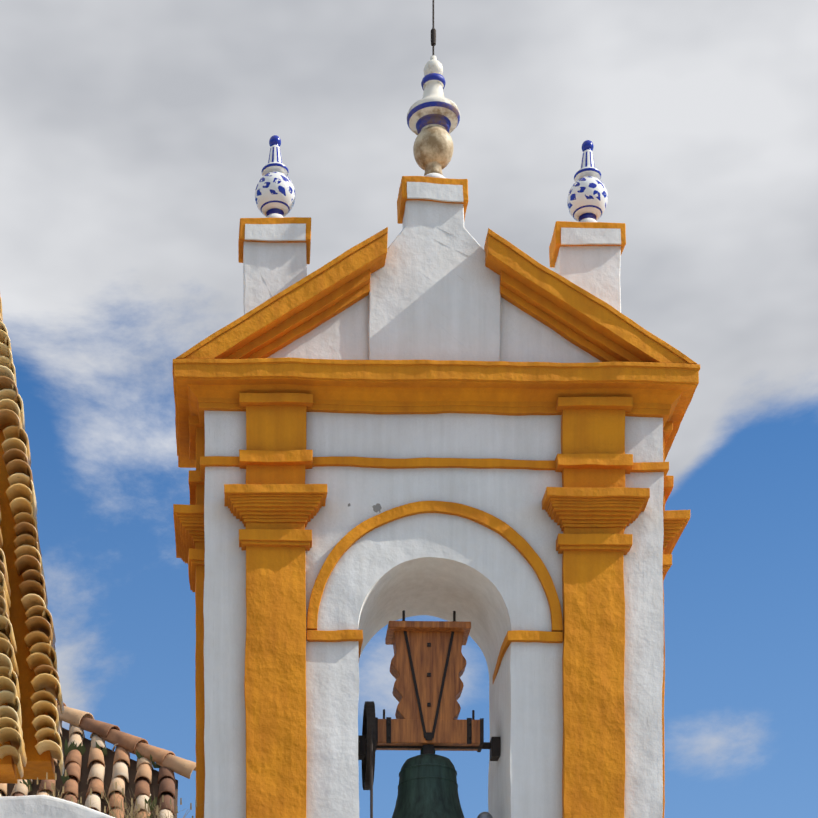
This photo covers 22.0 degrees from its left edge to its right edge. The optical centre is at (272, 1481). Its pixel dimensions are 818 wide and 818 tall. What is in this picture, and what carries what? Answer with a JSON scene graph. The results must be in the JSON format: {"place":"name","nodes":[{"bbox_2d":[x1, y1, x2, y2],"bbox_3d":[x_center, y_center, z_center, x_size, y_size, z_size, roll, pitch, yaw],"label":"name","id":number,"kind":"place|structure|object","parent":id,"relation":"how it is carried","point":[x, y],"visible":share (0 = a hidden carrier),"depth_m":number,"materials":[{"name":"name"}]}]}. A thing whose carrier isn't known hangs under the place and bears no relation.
{"place":"outdoors","nodes":[
{"label":"outdoors","id":0,"kind":"place"},
{"bbox_2d":[0,795,114,817],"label":"parapet","id":1,"kind":"structure","parent":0,"point":[37,806],"depth_m":13.62,"materials":[{"name":"white paint"}]},
{"bbox_2d":[0,428,54,783],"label":"roof eave","id":2,"kind":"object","parent":1,"relation":"on","point":[38,766],"depth_m":13.84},
{"bbox_2d":[0,296,63,777],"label":"roof tiles","id":3,"kind":"object","parent":2,"relation":"on","point":[20,490],"visible":1,"depth_m":13.65,"materials":[{"name":"beige ceramic"}]},
{"bbox_2d":[0,0,817,817],"label":"sky","id":4,"kind":"structure","parent":0,"point":[135,135],"materials":[{"name":"blue"}]},
{"bbox_3d":[0.902,-2.874,20.075,18.000,1.150,15.200,0,0,-1],"label":"church roof","id":5,"kind":"object","parent":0,"visible":0},
{"bbox_2d":[3,727,177,817],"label":"roof base","id":6,"kind":"object","parent":5,"relation":"on","point":[83,785],"visible":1,"depth_m":19.57,"materials":[{"name":"brown"}]},
{"bbox_2d":[0,700,195,817],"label":"tiles","id":7,"kind":"object","parent":6,"relation":"on","point":[169,763],"visible":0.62,"depth_m":19.52,"materials":[{"name":"ceramic"}]},
{"bbox_2d":[19,739,159,817],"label":"weeds","id":8,"kind":"object","parent":7,"relation":"on","point":[81,748],"visible":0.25,"depth_m":19.70,"materials":[{"name":"green"}]},
{"bbox_2d":[28,770,201,817],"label":"grass","id":9,"kind":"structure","parent":7,"relation":"on","point":[125,805],"depth_m":13.71,"materials":[{"name":"green plant"}]},
{"bbox_2d":[203,410,663,817],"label":"wall","id":10,"kind":"structure","parent":5,"relation":"on","point":[484,581],"depth_m":13.68,"materials":[{"name":"white paint"}]},
{"bbox_2d":[358,610,500,817],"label":"ironwork","id":11,"kind":"object","parent":10,"relation":"attached to","point":[368,745],"visible":0.79,"depth_m":14.02,"materials":[{"name":"metal"}]},
{"bbox_2d":[376,621,479,750],"bbox_3d":[1.045,-5.338,14.102,0.710,0.787,0.300,0,0,-1],"label":"yoke","id":12,"kind":"object","parent":11,"relation":"attached to","point":[407,729],"visible":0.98,"depth_m":14.03,"materials":[{"name":"brown wood"}]},
{"bbox_2d":[392,747,463,817],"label":"bell","id":13,"kind":"object","parent":12,"relation":"hanging from","point":[428,786],"visible":0.96,"depth_m":13.92,"materials":[{"name":"green metal"}]},
{"bbox_2d":[172,227,699,817],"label":"decorative trim","id":14,"kind":"structure","parent":10,"relation":"attached to","point":[592,505],"depth_m":13.60,"materials":[{"name":"orange paint"}]},
{"bbox_2d":[243,200,620,362],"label":"pediment wall","id":15,"kind":"structure","parent":14,"relation":"on","point":[434,293],"depth_m":13.65,"materials":[{"name":"white paint"}]},
{"bbox_2d":[238,176,625,267],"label":"pedestal caps","id":16,"kind":"object","parent":15,"relation":"on","point":[436,192],"depth_m":13.70,"materials":[{"name":"white paint"}]},
{"bbox_2d":[266,173,596,221],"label":"finial bases","id":17,"kind":"object","parent":16,"relation":"on","point":[277,215],"visible":0.04,"depth_m":13.75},
{"bbox_2d":[255,135,294,216],"bbox_3d":[0.016,-8.603,13.822,0.268,0.545,0.268,0,0,-1],"label":"finial","id":18,"kind":"object","parent":17,"relation":"on","point":[275,191],"visible":0.88,"depth_m":13.75,"materials":[{"name":"ceramic"}]},
{"bbox_2d":[407,55,459,175],"bbox_3d":[1.054,-8.934,13.732,0.350,0.800,0.350,0,0,-1],"label":"finial","id":19,"kind":"object","parent":17,"relation":"on","point":[433,116],"visible":0.9,"depth_m":13.66,"materials":[{"name":"ceramic"}]},
{"bbox_2d":[431,0,435,55],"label":"rod","id":20,"kind":"object","parent":19,"relation":"on","point":[433,36],"visible":0.94,"depth_m":13.73,"materials":[{"name":"metal"}]},
{"bbox_2d":[567,140,607,221],"bbox_3d":[2.085,-8.603,13.872,0.268,0.545,0.268,0,0,-1],"label":"finial","id":21,"kind":"object","parent":17,"relation":"on","point":[587,196],"visible":0.96,"depth_m":13.80,"materials":[{"name":"ceramic"}]},
{"bbox_2d":[477,812,492,817],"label":"hammer","id":22,"kind":"object","parent":10,"relation":"attached to","point":[484,815],"visible":1,"depth_m":13.99,"materials":[{"name":"grey metal"}]}
]}

